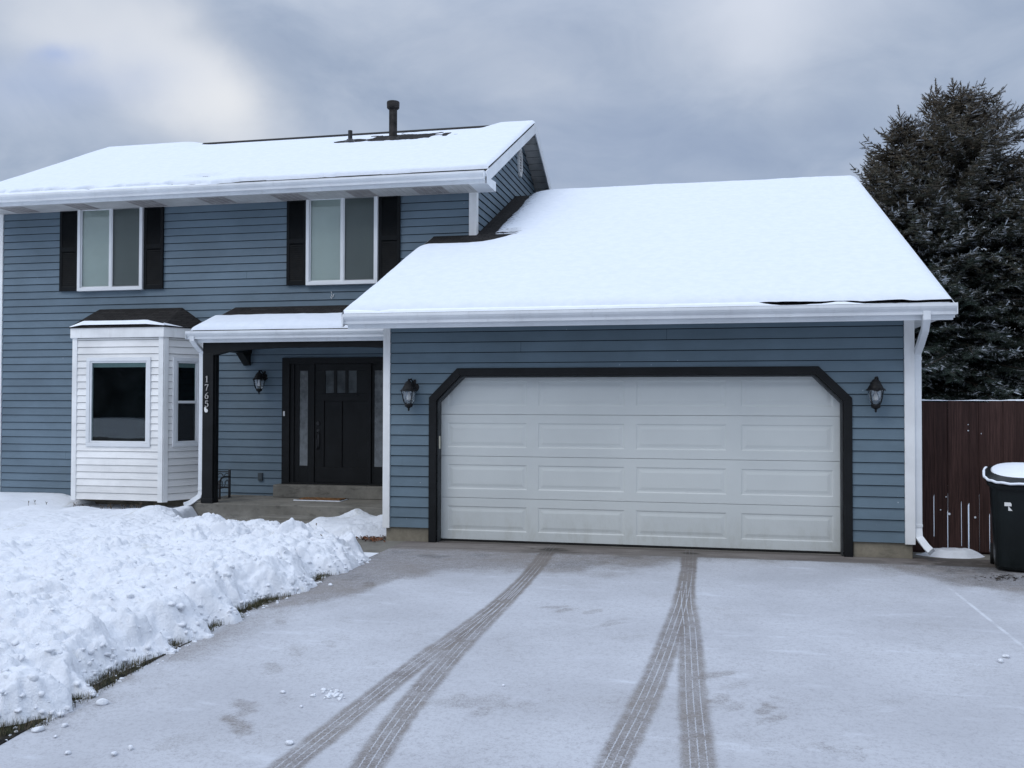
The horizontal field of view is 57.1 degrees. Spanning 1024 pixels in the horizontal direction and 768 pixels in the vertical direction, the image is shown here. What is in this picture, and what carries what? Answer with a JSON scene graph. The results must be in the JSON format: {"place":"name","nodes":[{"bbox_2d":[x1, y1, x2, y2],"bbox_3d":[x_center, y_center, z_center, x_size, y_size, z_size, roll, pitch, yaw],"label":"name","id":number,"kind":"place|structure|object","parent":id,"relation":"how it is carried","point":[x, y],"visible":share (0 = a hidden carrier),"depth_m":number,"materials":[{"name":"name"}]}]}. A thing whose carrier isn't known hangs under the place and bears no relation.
{"place":"outdoors","nodes":[
{"label":"outdoors","id":0,"kind":"place"},
{"bbox_2d":[70,320,180,326],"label":"bay roof snow","id":1,"kind":"structure","parent":0,"point":[117,322],"depth_m":15.53,"materials":[{"name":"white snow"}]},
{"bbox_2d":[0,571,339,744],"bbox_3d":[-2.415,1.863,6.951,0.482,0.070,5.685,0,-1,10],"label":"grass","id":2,"kind":"structure","parent":0,"point":[210,627],"depth_m":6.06,"materials":[{"name":"plant"}]},
{"bbox_2d":[191,313,347,330],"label":"porch roof snow","id":3,"kind":"structure","parent":0,"point":[278,321],"depth_m":14.45,"materials":[{"name":"white snow"}]},
{"bbox_2d":[225,518,403,552],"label":"front walk","id":4,"kind":"structure","parent":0,"point":[369,545],"depth_m":11.68,"materials":[{"name":"concrete"}]},
{"bbox_2d":[355,535,384,541],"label":"fallen leaves","id":5,"kind":"object","parent":4,"relation":"on","point":[365,538],"visible":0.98,"depth_m":11.97,"materials":[{"name":"brown plant"}]},
{"bbox_2d":[0,541,1023,767],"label":"driveway","id":6,"kind":"structure","parent":0,"point":[418,654],"depth_m":6.13,"materials":[{"name":"concrete"}]},
{"bbox_2d":[31,726,44,731],"bbox_3d":[-2.526,1.836,5.013,0.062,0.030,0.050,0,-1,12],"label":"snow clump","id":7,"kind":"object","parent":6,"relation":"on","point":[38,729],"visible":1,"depth_m":5.00,"materials":[{"name":"white snow"}]},
{"bbox_2d":[95,698,108,705],"bbox_3d":[-2.373,1.840,5.449,0.073,0.045,0.041,1,-1,-25],"label":"snow clump","id":8,"kind":"object","parent":6,"relation":"on","point":[101,701],"visible":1,"depth_m":5.44,"materials":[{"name":"white snow"}]},
{"bbox_2d":[6,575,325,740],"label":"snow grains","id":9,"kind":"object","parent":6,"relation":"on","point":[178,648],"visible":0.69,"depth_m":6.31},
{"bbox_2d":[285,740,293,744],"bbox_3d":[-1.139,1.837,4.826,0.039,0.023,0.040,1,-1,-35],"label":"snow clump","id":10,"kind":"object","parent":6,"relation":"on","point":[289,742],"visible":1,"depth_m":4.81,"materials":[{"name":"white snow"}]},
{"bbox_2d":[310,688,344,700],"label":"snow flakes","id":11,"kind":"object","parent":6,"relation":"on","point":[330,694],"visible":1,"depth_m":5.61,"materials":[{"name":"white snow"}]},
{"bbox_2d":[978,574,1023,580],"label":"leaf litter","id":12,"kind":"object","parent":6,"relation":"on","point":[1002,577],"visible":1,"depth_m":9.42,"materials":[{"name":"plant"}]},
{"bbox_2d":[982,462,1023,570],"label":"wheeled bin","id":13,"kind":"object","parent":6,"relation":"on","point":[1005,482],"visible":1,"depth_m":9.77,"materials":[{"name":"black plastic"}]},
{"bbox_2d":[0,0,1023,291],"label":"sky","id":14,"kind":"structure","parent":0,"point":[615,92],"materials":[{"name":"grey"}]},
{"bbox_2d":[89,501,989,557],"bbox_3d":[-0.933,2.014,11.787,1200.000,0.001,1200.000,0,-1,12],"label":"ground","id":15,"kind":"structure","parent":0,"point":[118,506],"depth_m":15.71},
{"bbox_2d":[0,492,385,726],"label":"snow bank","id":16,"kind":"structure","parent":15,"relation":"on","point":[43,545],"depth_m":8.28,"materials":[{"name":"white snow"}]},
{"bbox_2d":[28,500,316,525],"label":"dry stems","id":17,"kind":"object","parent":16,"relation":"on","point":[112,506],"visible":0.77,"depth_m":14.32,"materials":[{"name":"brown plant"}]},
{"bbox_2d":[0,532,370,719],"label":"snow crumbs","id":18,"kind":"object","parent":16,"relation":"on","point":[180,606],"visible":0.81,"depth_m":6.93,"materials":[{"name":"white snow"}]},
{"bbox_2d":[0,100,957,558],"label":"house","id":19,"kind":"structure","parent":15,"relation":"on","point":[748,428],"depth_m":14.04,"materials":[{"name":"blue"}]},
{"bbox_2d":[0,184,204,194],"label":"gutter snow","id":20,"kind":"structure","parent":19,"relation":"on","point":[94,189],"depth_m":15.70,"materials":[{"name":"white snow"}]},
{"bbox_2d":[77,207,143,291],"bbox_3d":[-6.977,-2.365,16.375,1.270,1.485,0.078,0,-1,12],"label":"window","id":21,"kind":"structure","parent":19,"relation":"in","point":[110,242],"depth_m":16.35,"materials":[{"name":"white glass"}]},
{"bbox_2d":[69,308,202,502],"bbox_3d":[-6.467,0.314,15.868,2.648,3.250,0.755,0,-1,12],"label":"bay window","id":22,"kind":"structure","parent":19,"relation":"in","point":[135,426],"depth_m":15.63,"materials":[{"name":"white plastic"}]},
{"bbox_2d":[218,469,230,498],"bbox_3d":[-4.803,1.621,15.249,0.373,0.459,0.373,0,-1,12],"label":"iron bench","id":23,"kind":"object","parent":19,"relation":"on","point":[228,486],"visible":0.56,"depth_m":15.37,"materials":[{"name":"black metal"}]},
{"bbox_2d":[252,370,267,393],"bbox_3d":[-4.193,-0.031,15.648,0.212,0.402,0.253,0,-1,12],"label":"wall lantern","id":24,"kind":"object","parent":19,"relation":"attached to","point":[259,376],"depth_m":15.61,"materials":[{"name":"metal"}]},
{"bbox_2d":[0,120,534,192],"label":"roof snow","id":25,"kind":"structure","parent":19,"relation":"on","point":[188,163],"depth_m":16.68,"materials":[{"name":"white snow"}]},
{"bbox_2d":[293,497,347,501],"bbox_3d":[-3.037,1.838,15.019,0.798,0.023,0.362,0,-1,12],"label":"doormat","id":26,"kind":"object","parent":19,"relation":"on","point":[322,499],"visible":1,"depth_m":14.91,"materials":[{"name":"fabric"}]},
{"bbox_2d":[315,364,367,483],"bbox_3d":[-2.805,0.645,15.436,0.926,1.955,0.115,0,-1,12],"label":"entry door","id":27,"kind":"structure","parent":19,"relation":"in","point":[341,390],"depth_m":15.46,"materials":[{"name":"black paint"}]},
{"bbox_2d":[306,196,378,285],"bbox_3d":[-2.789,-2.373,15.467,1.250,1.485,0.078,0,-1,12],"label":"window","id":28,"kind":"structure","parent":19,"relation":"in","point":[342,234],"depth_m":15.44,"materials":[{"name":"white glass"}]},
{"bbox_2d":[400,378,418,410],"bbox_3d":[-1.283,0.132,11.768,0.216,0.410,0.258,0,-1,12],"label":"wall lantern","id":29,"kind":"object","parent":19,"relation":"attached to","point":[412,386],"depth_m":11.72,"materials":[{"name":"metal"}]},
{"bbox_2d":[439,374,843,553],"bbox_3d":[1.467,0.912,11.469,4.890,2.138,0.068,0,-1,12],"label":"garage door","id":30,"kind":"structure","parent":19,"relation":"in","point":[701,463],"depth_m":11.41,"materials":[{"name":"paint"}]},
{"bbox_2d":[344,301,948,313],"bbox_3d":[1.306,-0.878,10.704,6.805,0.048,0.110,0,-1,12],"label":"gutter","id":31,"kind":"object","parent":19,"relation":"on","point":[568,307],"depth_m":10.75,"materials":[{"name":"white metal"}]},
{"bbox_2d":[342,175,952,313],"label":"garage roof snow","id":32,"kind":"structure","parent":19,"relation":"on","point":[829,238],"depth_m":12.55,"materials":[{"name":"white snow"}]},
{"bbox_2d":[461,541,843,554],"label":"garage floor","id":33,"kind":"structure","parent":19,"relation":"attached to","point":[681,549],"depth_m":11.25,"materials":[{"name":"concrete"}]},
{"bbox_2d":[866,376,885,412],"bbox_3d":[4.092,0.116,10.603,0.216,0.410,0.258,0,-1,12],"label":"wall lantern","id":34,"kind":"object","parent":19,"relation":"attached to","point":[875,384],"depth_m":10.55,"materials":[{"name":"metal"}]},
{"bbox_2d":[850,105,1023,401],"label":"spruce tree","id":35,"kind":"object","parent":15,"relation":"on","point":[888,198],"visible":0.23,"depth_m":21.64,"materials":[{"name":"green plant"}]},
{"bbox_2d":[860,78,1023,401],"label":"spruce tree","id":36,"kind":"object","parent":15,"relation":"on","point":[971,131],"visible":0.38,"depth_m":21.31,"materials":[{"name":"green plant"}]},
{"bbox_2d":[913,399,1023,554],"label":"fence","id":37,"kind":"object","parent":15,"relation":"on","point":[965,443],"visible":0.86,"depth_m":10.98,"materials":[{"name":"brown wood"}]},
{"bbox_2d":[923,152,1023,399],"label":"spruce tree","id":38,"kind":"object","parent":15,"relation":"on","point":[1016,344],"visible":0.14,"depth_m":21.09,"materials":[{"name":"green plant"}]},
{"bbox_2d":[913,552,989,559],"bbox_3d":[6.573,2.076,10.594,4.025,0.202,0.650,0,-1,12],"label":"side pad","id":39,"kind":"object","parent":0,"point":[987,557],"visible":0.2,"depth_m":10.78,"materials":[{"name":"concrete"}]},
{"bbox_2d":[916,548,984,558],"bbox_3d":[5.370,1.933,10.653,1.600,0.093,0.550,0,-1,12],"label":"snow heap","id":40,"kind":"object","parent":39,"relation":"on","point":[962,553],"visible":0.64,"depth_m":10.72,"materials":[{"name":"white snow"}]}
]}

